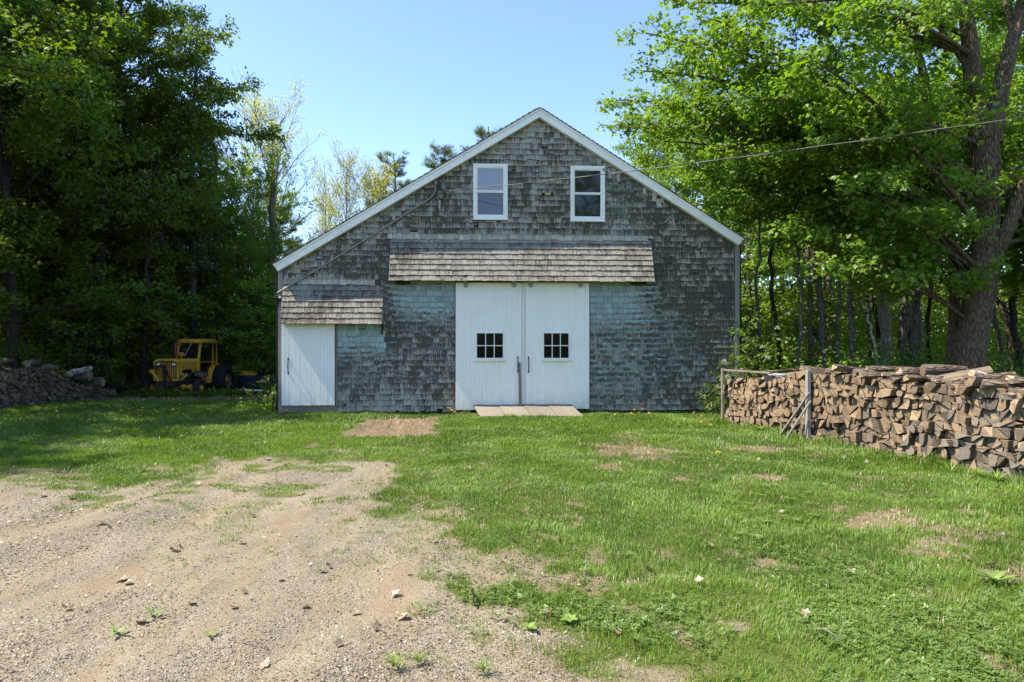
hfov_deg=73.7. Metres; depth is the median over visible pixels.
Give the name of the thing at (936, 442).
split log
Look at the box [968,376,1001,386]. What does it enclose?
firewood log
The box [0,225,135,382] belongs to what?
sapling
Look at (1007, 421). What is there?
split log
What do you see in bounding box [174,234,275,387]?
sapling
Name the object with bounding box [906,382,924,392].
split log
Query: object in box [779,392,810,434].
leaning board
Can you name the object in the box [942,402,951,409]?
split log
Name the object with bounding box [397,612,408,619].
dry leaf
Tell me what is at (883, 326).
slender trunk
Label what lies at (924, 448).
split log
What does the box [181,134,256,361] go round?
slender trunk
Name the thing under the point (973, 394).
split log
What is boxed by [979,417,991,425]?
split log
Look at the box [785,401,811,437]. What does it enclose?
leaning board
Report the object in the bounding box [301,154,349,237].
spring tree
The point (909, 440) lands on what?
split log
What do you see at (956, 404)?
split log
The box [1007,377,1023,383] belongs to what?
firewood log
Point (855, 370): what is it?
firewood log
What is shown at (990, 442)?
split log
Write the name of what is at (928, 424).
split log
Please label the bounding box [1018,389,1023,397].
split log
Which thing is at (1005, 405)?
split log
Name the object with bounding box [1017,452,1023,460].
split log
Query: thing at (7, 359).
firewood log
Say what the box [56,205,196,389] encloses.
sapling
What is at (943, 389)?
split log
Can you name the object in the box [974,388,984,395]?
split log
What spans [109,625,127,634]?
weed sprig
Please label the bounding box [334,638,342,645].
dry leaf
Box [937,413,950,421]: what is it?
split log
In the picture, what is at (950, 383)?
firewood log
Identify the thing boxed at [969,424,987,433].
split log
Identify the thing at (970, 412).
split log
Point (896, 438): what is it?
split log
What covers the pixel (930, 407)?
split log
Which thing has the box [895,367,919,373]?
firewood log
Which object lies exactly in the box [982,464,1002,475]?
split log
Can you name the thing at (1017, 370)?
undergrowth
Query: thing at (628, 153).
forest tree
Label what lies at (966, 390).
split log
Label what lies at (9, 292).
maple tree
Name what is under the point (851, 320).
slender trunk
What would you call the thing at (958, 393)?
split log
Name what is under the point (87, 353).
slender trunk
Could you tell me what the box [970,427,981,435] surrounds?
split log
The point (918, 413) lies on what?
split log
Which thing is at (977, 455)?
split log
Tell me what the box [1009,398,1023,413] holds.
firewood log
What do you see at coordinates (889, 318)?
slender trunk
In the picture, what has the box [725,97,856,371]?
slender trunk
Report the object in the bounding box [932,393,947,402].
split log
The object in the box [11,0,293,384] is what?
forest tree
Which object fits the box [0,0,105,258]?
forest tree
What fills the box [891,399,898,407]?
split log
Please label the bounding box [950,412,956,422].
split log
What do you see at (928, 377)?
firewood log
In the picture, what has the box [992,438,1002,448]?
split log
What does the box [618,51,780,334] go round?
forest tree
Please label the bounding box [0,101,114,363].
slender trunk
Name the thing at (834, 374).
firewood log
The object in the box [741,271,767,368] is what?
sapling
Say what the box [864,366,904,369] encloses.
firewood log
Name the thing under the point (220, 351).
sapling
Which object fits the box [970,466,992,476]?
tall weed
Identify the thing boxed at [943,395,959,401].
split log
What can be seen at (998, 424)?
split log
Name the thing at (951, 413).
split log
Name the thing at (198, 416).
grass
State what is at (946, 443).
split log
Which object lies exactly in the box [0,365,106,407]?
old woodpile
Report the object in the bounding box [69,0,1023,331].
sky
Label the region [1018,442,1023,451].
split log
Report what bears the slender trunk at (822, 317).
on the ground at (304, 522)
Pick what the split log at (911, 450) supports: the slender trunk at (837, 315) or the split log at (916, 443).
the split log at (916, 443)
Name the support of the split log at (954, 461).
on the ground at (304, 522)
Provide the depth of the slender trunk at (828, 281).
21.94 m
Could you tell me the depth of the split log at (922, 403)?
9.87 m
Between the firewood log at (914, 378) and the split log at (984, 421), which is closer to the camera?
the split log at (984, 421)
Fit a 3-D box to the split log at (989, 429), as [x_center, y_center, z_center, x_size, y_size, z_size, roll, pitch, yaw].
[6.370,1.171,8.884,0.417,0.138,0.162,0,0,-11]
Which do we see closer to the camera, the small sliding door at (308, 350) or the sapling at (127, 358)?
the small sliding door at (308, 350)
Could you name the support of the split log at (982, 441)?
on the split log at (981, 447)
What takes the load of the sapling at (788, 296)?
on the ground at (304, 522)
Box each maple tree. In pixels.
[0,0,187,368]
[96,93,240,378]
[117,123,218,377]
[595,0,1023,373]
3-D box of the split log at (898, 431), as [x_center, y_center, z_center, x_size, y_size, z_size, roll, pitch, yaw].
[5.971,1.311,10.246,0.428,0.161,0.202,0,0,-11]
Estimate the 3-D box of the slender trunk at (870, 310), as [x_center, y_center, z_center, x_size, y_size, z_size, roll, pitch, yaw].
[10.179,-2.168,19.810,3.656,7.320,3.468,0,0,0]
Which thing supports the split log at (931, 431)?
on the split log
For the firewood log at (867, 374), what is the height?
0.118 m
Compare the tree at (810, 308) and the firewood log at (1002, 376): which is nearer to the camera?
the firewood log at (1002, 376)
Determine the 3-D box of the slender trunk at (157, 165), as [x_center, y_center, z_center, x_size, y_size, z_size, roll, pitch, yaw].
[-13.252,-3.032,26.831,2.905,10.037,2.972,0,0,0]
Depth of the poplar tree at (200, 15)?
27.41 m
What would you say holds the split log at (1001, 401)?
on the split log at (996, 412)
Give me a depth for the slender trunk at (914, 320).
17.85 m
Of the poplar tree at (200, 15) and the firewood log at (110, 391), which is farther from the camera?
the poplar tree at (200, 15)
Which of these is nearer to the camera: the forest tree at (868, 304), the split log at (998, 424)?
the split log at (998, 424)
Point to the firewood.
(854, 409)
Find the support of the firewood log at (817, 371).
on the firewood
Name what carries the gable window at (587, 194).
in the barn
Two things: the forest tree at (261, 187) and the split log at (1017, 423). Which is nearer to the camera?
the split log at (1017, 423)
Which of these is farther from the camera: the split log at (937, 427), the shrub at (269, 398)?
the shrub at (269, 398)
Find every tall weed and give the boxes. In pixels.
[751,424,769,430]
[898,451,916,459]
[938,459,971,472]
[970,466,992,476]
[980,469,1009,481]
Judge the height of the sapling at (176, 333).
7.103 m
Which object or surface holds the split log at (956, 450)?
on the split log
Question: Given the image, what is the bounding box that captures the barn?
[271,107,744,413]
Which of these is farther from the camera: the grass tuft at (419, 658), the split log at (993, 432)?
the split log at (993, 432)
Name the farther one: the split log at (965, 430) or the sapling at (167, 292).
the sapling at (167, 292)
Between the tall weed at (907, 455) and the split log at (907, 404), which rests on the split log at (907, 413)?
the split log at (907, 404)
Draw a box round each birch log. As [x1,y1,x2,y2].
[64,366,92,376]
[762,373,787,379]
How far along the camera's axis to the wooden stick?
16.48 m
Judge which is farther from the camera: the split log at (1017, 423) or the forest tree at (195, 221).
the forest tree at (195, 221)
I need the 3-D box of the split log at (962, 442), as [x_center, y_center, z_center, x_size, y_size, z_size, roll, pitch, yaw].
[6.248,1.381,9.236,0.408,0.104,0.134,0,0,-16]
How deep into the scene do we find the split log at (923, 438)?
9.76 m
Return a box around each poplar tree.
[125,2,261,385]
[168,114,243,384]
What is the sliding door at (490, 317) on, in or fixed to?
in the barn
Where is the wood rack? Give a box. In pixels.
[721,368,810,440]
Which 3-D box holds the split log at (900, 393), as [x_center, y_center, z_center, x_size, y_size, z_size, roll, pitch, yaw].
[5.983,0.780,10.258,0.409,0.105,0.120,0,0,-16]
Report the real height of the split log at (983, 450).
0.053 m
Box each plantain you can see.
[520,622,536,628]
[560,613,577,621]
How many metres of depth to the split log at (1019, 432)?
8.40 m
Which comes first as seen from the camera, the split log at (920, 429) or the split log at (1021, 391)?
the split log at (1021, 391)
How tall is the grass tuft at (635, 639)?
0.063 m
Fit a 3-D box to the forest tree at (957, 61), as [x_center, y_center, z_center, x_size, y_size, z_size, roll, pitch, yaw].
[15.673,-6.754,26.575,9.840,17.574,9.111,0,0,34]
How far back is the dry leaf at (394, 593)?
4.69 m
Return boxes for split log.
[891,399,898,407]
[892,435,902,442]
[893,397,903,406]
[893,422,906,432]
[893,424,906,433]
[894,417,905,421]
[896,390,905,396]
[896,409,904,418]
[898,399,911,408]
[899,435,917,445]
[901,409,917,419]
[901,420,913,425]
[903,434,917,440]
[905,425,918,432]
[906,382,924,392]
[906,445,917,455]
[907,394,921,399]
[910,385,923,393]
[910,409,920,420]
[912,399,921,408]
[913,410,921,419]
[914,435,925,446]
[917,425,925,432]
[917,447,924,457]
[919,399,926,407]
[919,433,929,444]
[920,408,924,419]
[920,425,933,433]
[921,384,931,394]
[921,445,928,457]
[922,400,937,406]
[922,403,938,410]
[922,421,935,428]
[924,409,928,418]
[926,433,932,445]
[926,446,936,456]
[927,383,944,391]
[927,410,939,420]
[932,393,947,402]
[932,404,940,411]
[932,438,950,447]
[933,431,945,437]
[934,423,946,430]
[935,421,944,428]
[937,385,947,393]
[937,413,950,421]
[938,440,953,446]
[940,411,948,418]
[941,404,950,411]
[941,447,951,458]
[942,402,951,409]
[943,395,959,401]
[943,422,953,429]
[944,397,955,401]
[945,430,953,437]
[947,409,956,420]
[948,387,955,394]
[949,446,959,459]
[949,459,964,468]
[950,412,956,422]
[950,431,957,439]
[951,401,958,409]
[951,422,961,428]
[951,439,960,445]
[952,384,958,393]
[953,447,960,456]
[954,426,961,431]
[955,384,966,395]
[955,432,971,438]
[956,396,963,402]
[957,410,968,423]
[957,447,973,460]
[958,439,968,446]
[959,386,975,394]
[959,416,971,423]
[960,395,973,403]
[960,403,969,412]
[962,424,971,433]
[962,426,970,434]
[965,442,975,448]
[966,460,972,467]
[968,407,972,415]
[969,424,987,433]
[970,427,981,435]
[970,459,977,470]
[971,387,979,398]
[971,416,978,426]
[971,435,984,441]
[972,398,980,407]
[972,407,988,416]
[973,448,982,461]
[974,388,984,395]
[974,437,987,445]
[974,445,990,448]
[975,389,987,399]
[975,449,994,451]
[977,461,986,469]
[979,398,993,408]
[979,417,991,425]
[979,427,991,436]
[981,452,987,463]
[982,410,990,417]
[982,416,995,423]
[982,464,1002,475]
[984,389,996,397]
[984,426,992,436]
[986,437,996,448]
[987,399,998,409]
[988,454,1004,466]
[990,409,999,417]
[990,412,998,419]
[992,419,1005,426]
[992,427,996,437]
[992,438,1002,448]
[993,450,1011,456]
[994,390,999,398]
[995,428,1012,438]
[995,444,1003,451]
[996,388,1007,392]
[997,399,1003,409]
[997,399,1009,411]
[997,457,1008,466]
[998,427,1014,437]
[1000,409,1010,421]
[1000,439,1016,449]
[1001,418,1022,425]
[1002,422,1015,426]
[1002,467,1017,478]
[1005,412,1013,418]
[1006,451,1020,462]
[1008,387,1023,392]
[1009,459,1021,467]
[1011,441,1019,449]
[1012,422,1023,425]
[1014,412,1023,420]
[1015,428,1023,442]
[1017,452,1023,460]
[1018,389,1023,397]
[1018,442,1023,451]
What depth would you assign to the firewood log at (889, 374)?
10.62 m
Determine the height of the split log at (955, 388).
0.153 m
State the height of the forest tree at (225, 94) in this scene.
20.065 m
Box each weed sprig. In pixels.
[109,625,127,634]
[145,606,166,616]
[204,628,217,635]
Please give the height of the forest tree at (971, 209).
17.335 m
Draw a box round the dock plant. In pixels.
[974,568,1020,582]
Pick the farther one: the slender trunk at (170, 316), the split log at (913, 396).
the slender trunk at (170, 316)
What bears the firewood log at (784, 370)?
on the firewood
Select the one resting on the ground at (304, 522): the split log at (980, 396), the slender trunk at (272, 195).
the slender trunk at (272, 195)
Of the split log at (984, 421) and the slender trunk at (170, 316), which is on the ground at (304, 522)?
the slender trunk at (170, 316)
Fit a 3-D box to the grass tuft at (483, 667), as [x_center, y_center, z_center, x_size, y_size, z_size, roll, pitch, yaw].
[-0.154,1.675,3.529,0.196,0.063,0.186,0,0,0]
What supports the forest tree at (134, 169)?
on the ground at (304, 522)
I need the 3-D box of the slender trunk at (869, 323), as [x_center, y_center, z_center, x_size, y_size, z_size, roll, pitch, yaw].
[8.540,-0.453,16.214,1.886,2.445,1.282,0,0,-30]
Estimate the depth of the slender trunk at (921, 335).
25.36 m
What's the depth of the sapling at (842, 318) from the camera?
21.05 m
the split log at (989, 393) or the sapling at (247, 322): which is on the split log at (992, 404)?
the split log at (989, 393)
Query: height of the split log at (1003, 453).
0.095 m
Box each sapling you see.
[0,208,111,369]
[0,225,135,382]
[0,237,89,363]
[0,302,36,367]
[0,310,43,356]
[1,267,63,362]
[21,253,150,395]
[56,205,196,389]
[70,238,206,391]
[86,216,219,380]
[126,226,257,377]
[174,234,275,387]
[205,270,275,389]
[210,293,275,388]
[217,261,275,375]
[741,234,829,373]
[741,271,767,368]
[761,277,862,372]
[771,281,896,366]
[929,306,1013,373]
[1007,298,1023,352]
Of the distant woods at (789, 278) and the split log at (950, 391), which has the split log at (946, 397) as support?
the split log at (950, 391)
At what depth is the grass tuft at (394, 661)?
3.64 m
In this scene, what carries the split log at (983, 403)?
on the split log at (986, 413)
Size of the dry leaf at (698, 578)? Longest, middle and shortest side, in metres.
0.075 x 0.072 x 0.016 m
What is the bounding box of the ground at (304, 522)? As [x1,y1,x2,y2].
[0,344,1023,681]
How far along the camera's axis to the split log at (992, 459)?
8.72 m
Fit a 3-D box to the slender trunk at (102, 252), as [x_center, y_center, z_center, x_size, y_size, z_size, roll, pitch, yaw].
[-14.295,-3.127,23.239,3.902,9.744,3.932,0,0,-39]
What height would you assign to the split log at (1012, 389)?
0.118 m
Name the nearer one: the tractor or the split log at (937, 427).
the split log at (937, 427)
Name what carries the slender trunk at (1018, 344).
on the ground at (304, 522)
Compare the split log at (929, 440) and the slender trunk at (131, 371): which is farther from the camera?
the slender trunk at (131, 371)
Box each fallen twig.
[243,641,269,650]
[814,627,839,640]
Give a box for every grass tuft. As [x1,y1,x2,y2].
[381,650,406,666]
[404,647,432,661]
[465,652,499,670]
[620,628,647,642]
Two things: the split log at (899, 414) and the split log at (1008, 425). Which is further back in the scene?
the split log at (899, 414)
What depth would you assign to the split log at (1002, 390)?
8.63 m
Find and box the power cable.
[448,116,1023,190]
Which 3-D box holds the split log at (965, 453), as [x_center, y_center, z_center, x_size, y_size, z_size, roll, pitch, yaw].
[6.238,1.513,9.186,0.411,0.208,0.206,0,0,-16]
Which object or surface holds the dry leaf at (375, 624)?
on the ground at (304, 522)
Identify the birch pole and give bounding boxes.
[968,370,986,375]
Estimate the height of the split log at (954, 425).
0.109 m
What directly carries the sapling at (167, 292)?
on the ground at (304, 522)
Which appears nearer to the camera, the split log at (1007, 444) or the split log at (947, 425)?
the split log at (1007, 444)
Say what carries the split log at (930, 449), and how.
on the split log
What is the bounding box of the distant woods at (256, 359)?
[0,265,1023,376]
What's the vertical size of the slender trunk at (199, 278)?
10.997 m
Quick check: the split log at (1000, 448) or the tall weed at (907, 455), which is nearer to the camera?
the split log at (1000, 448)
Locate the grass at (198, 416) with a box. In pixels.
[0,394,1023,681]
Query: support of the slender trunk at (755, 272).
on the ground at (304, 522)
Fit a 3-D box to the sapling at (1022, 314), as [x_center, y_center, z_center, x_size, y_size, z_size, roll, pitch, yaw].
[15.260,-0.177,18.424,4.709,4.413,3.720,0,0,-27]
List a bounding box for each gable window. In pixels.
[473,163,507,219]
[570,166,605,221]
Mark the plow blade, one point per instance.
(242, 380)
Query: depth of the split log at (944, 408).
9.50 m
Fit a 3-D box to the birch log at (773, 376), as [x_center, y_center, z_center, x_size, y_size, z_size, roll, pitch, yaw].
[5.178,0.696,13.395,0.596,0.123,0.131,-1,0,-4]
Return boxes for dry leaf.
[256,657,268,668]
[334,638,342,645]
[371,619,382,629]
[391,589,399,596]
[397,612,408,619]
[694,575,702,582]
[800,608,809,614]
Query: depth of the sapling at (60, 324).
21.43 m
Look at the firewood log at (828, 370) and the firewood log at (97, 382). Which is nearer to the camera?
the firewood log at (828, 370)
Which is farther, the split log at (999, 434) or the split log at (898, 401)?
the split log at (898, 401)
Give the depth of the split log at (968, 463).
9.12 m
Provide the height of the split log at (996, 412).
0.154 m
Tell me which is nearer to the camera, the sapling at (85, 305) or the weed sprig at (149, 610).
the weed sprig at (149, 610)
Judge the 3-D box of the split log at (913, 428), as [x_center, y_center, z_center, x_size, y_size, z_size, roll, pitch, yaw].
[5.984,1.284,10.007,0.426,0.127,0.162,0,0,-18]
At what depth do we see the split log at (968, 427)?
9.12 m
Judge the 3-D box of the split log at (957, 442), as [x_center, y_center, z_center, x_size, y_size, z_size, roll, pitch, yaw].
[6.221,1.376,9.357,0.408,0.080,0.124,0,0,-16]
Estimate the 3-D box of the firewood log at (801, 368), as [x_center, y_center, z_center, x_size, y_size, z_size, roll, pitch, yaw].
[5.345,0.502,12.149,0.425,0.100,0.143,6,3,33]
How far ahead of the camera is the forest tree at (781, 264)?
23.57 m
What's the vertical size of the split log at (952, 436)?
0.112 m
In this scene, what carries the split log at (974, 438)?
on the split log at (982, 441)
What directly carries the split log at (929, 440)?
on the split log at (924, 448)
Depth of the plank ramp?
16.07 m
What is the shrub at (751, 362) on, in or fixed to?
on the ground at (304, 522)
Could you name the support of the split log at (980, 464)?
on the split log
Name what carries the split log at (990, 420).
on the split log at (989, 429)
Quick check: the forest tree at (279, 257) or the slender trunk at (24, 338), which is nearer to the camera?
the slender trunk at (24, 338)
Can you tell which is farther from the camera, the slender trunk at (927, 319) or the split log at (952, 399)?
the slender trunk at (927, 319)
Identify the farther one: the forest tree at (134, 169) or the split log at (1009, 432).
the forest tree at (134, 169)
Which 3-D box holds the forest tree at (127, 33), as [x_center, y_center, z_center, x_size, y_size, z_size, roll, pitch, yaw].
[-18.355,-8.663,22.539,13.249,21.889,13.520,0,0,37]
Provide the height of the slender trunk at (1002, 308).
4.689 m
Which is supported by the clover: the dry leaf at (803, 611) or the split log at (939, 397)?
the dry leaf at (803, 611)
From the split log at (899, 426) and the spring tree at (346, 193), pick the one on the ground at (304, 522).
the spring tree at (346, 193)
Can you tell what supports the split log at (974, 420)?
on the split log at (974, 428)
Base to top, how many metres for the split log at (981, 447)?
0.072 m
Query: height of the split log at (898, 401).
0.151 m
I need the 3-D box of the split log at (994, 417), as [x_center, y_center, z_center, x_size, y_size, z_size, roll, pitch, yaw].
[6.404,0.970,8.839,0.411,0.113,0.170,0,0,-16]
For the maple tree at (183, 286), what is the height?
14.096 m
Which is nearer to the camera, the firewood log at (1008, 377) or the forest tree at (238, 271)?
the firewood log at (1008, 377)
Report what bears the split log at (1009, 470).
on the split log
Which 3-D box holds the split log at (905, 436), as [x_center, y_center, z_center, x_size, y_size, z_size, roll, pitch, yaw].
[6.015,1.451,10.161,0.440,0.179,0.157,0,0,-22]
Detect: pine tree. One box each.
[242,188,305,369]
[360,150,411,205]
[400,139,458,185]
[458,125,501,151]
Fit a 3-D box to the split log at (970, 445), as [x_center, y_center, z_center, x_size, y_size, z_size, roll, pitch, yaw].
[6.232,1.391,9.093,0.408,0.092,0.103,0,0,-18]
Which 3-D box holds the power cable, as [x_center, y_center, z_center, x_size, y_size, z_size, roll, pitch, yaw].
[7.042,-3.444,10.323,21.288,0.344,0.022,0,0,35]
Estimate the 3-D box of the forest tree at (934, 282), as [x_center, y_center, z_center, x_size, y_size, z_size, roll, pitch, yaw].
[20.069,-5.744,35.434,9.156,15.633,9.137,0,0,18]
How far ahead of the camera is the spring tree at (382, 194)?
39.22 m
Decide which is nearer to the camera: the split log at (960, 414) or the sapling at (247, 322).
the split log at (960, 414)
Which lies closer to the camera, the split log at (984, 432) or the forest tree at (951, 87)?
the split log at (984, 432)
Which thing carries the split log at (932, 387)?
on the split log
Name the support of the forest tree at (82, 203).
on the ground at (304, 522)
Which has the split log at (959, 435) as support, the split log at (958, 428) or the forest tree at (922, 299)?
the split log at (958, 428)
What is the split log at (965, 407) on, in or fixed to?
on the split log at (960, 414)
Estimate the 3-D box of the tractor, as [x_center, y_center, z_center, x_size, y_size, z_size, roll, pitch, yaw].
[-11.646,0.970,24.477,2.040,2.140,3.594,0,0,-2]
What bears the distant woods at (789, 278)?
on the ground at (304, 522)
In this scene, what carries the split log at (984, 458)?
on the split log at (987, 467)
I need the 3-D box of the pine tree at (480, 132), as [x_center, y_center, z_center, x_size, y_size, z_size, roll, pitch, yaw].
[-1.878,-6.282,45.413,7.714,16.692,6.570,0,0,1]
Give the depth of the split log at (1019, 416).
8.45 m
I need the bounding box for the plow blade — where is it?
[238,371,275,391]
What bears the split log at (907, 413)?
on the split log at (907, 422)
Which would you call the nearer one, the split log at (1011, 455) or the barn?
the split log at (1011, 455)
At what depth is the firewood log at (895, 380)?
10.30 m
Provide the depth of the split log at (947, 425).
9.42 m
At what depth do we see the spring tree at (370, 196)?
40.93 m
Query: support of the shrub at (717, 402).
on the ground at (304, 522)
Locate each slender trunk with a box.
[0,90,84,366]
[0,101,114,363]
[19,128,144,371]
[29,128,158,388]
[70,130,123,376]
[81,145,199,387]
[120,127,149,385]
[121,146,236,358]
[138,140,212,381]
[143,155,226,337]
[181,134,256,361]
[223,153,304,374]
[699,108,820,375]
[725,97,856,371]
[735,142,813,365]
[737,121,877,367]
[745,182,894,365]
[751,158,850,368]
[766,136,946,376]
[775,245,848,367]
[780,192,849,363]
[801,249,865,332]
[808,189,909,373]
[818,164,886,365]
[833,267,894,370]
[834,197,934,360]
[840,156,948,366]
[850,242,943,360]
[870,155,953,362]
[883,124,972,364]
[883,220,964,364]
[905,163,968,366]
[923,267,1023,371]
[954,154,1023,376]
[992,164,1007,371]
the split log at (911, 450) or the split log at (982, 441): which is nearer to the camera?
the split log at (982, 441)
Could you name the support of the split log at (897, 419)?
on the split log at (899, 426)
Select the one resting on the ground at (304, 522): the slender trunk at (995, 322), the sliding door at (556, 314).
the slender trunk at (995, 322)
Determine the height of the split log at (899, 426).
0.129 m
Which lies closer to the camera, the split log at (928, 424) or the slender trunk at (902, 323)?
the split log at (928, 424)
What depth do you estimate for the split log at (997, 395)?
8.71 m
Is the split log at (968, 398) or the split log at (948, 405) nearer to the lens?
the split log at (968, 398)
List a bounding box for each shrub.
[238,375,275,410]
[696,359,748,411]
[728,311,789,377]
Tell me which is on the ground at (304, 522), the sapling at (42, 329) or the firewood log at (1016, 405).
the sapling at (42, 329)
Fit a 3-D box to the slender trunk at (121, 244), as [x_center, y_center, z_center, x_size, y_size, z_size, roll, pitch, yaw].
[-16.036,-2.959,25.158,4.489,9.710,3.860,0,0,-34]
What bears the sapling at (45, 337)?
on the ground at (304, 522)
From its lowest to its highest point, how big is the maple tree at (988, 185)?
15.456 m
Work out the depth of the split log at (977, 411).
8.96 m
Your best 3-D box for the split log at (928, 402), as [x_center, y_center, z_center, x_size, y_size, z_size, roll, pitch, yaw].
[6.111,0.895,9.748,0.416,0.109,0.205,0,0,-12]
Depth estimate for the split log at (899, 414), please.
10.22 m
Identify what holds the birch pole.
on the split log at (955, 388)
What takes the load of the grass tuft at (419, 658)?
on the ground at (304, 522)
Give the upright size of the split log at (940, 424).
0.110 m
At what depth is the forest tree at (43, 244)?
22.73 m
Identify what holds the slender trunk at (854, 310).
on the ground at (304, 522)
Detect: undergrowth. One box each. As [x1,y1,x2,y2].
[20,342,275,398]
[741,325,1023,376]
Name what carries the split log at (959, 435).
on the split log at (962, 442)
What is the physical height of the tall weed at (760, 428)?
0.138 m
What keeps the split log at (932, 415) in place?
on the split log at (928, 424)
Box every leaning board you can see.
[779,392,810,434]
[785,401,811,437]
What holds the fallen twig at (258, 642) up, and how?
on the ground at (304, 522)
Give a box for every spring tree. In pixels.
[202,67,332,353]
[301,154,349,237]
[315,137,373,236]
[342,149,392,214]
[359,160,399,207]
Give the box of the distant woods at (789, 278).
[242,254,1021,347]
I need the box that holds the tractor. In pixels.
[141,338,234,394]
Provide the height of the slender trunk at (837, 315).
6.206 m
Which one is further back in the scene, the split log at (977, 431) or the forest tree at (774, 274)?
the forest tree at (774, 274)
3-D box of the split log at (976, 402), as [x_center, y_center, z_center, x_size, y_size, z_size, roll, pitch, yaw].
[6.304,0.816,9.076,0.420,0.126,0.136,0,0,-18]
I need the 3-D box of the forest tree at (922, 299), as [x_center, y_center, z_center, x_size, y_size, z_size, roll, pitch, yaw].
[12.241,-4.364,26.214,7.491,12.790,7.476,0,0,9]
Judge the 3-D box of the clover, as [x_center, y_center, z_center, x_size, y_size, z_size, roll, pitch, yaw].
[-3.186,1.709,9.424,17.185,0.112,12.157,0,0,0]
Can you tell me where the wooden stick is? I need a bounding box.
[519,362,520,404]
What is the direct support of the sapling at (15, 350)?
on the ground at (304, 522)
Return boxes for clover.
[3,420,1023,681]
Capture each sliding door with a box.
[282,324,334,405]
[456,281,524,409]
[525,281,588,408]
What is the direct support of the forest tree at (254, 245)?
on the ground at (304, 522)
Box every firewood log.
[0,358,15,361]
[23,360,40,366]
[41,364,58,368]
[69,371,92,380]
[83,377,104,386]
[106,389,116,394]
[765,368,799,372]
[799,365,824,370]
[803,369,824,373]
[825,366,851,372]
[831,364,857,372]
[831,371,842,376]
[852,368,876,372]
[859,371,886,378]
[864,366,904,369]
[881,372,915,375]
[889,376,903,383]
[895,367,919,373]
[903,375,926,381]
[920,364,968,375]
[926,375,945,382]
[931,376,943,381]
[938,366,992,381]
[945,379,962,387]
[963,371,1018,385]
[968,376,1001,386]
[980,379,1023,388]
[999,392,1016,399]
[1005,375,1019,379]
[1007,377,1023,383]
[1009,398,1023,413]
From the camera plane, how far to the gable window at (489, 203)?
16.56 m
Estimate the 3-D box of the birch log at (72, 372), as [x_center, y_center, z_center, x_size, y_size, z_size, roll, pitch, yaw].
[-12.363,0.861,19.484,0.204,0.196,0.857,0,11,17]
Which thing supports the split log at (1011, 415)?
on the split log
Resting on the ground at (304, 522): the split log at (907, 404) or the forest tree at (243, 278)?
the forest tree at (243, 278)
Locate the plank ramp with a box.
[474,404,581,417]
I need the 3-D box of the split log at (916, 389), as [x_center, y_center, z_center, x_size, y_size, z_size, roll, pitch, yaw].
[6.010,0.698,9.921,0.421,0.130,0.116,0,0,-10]
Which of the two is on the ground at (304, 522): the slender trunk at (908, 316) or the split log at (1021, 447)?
the slender trunk at (908, 316)
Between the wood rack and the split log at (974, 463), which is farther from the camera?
the wood rack
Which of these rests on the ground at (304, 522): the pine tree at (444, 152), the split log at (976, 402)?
the pine tree at (444, 152)
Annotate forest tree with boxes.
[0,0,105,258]
[0,0,114,340]
[0,0,134,363]
[0,0,161,330]
[0,0,238,384]
[0,0,267,388]
[0,1,251,371]
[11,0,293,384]
[19,7,219,359]
[142,108,255,338]
[180,140,300,364]
[190,142,317,375]
[200,203,264,375]
[201,246,258,384]
[216,212,278,375]
[260,241,303,347]
[611,89,718,210]
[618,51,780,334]
[624,59,757,232]
[644,107,778,315]
[687,94,824,375]
[698,30,939,339]
[707,138,805,362]
[741,61,944,338]
[743,178,856,339]
[783,86,945,356]
[850,0,1023,363]
[855,134,970,347]
[888,0,1023,331]
[891,53,1023,271]
[945,56,1023,358]
[952,31,1023,157]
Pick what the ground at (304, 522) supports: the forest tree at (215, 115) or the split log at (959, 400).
the forest tree at (215, 115)
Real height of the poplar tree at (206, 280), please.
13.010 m
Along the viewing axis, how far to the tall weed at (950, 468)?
8.91 m
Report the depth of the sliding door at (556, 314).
16.57 m
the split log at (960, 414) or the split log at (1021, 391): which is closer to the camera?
the split log at (1021, 391)
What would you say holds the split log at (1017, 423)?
on the split log at (1008, 425)
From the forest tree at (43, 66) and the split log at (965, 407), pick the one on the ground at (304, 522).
the forest tree at (43, 66)
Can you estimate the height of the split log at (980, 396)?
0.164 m
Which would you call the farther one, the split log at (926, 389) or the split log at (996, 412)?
the split log at (926, 389)
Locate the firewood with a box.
[723,372,1023,459]
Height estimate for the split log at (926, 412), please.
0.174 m
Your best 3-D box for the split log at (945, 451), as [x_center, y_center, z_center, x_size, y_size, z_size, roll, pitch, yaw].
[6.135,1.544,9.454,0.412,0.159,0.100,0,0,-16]
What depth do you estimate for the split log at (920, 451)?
9.87 m
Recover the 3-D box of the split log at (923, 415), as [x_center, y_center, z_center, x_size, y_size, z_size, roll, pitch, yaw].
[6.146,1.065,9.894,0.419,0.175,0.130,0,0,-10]
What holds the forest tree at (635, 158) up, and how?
on the ground at (304, 522)
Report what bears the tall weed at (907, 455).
on the ground at (304, 522)
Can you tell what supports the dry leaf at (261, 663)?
on the ground at (304, 522)
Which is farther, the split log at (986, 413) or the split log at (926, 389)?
the split log at (926, 389)
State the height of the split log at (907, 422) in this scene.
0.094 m
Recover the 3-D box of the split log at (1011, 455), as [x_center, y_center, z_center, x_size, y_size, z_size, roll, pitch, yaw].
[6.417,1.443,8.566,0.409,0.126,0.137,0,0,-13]

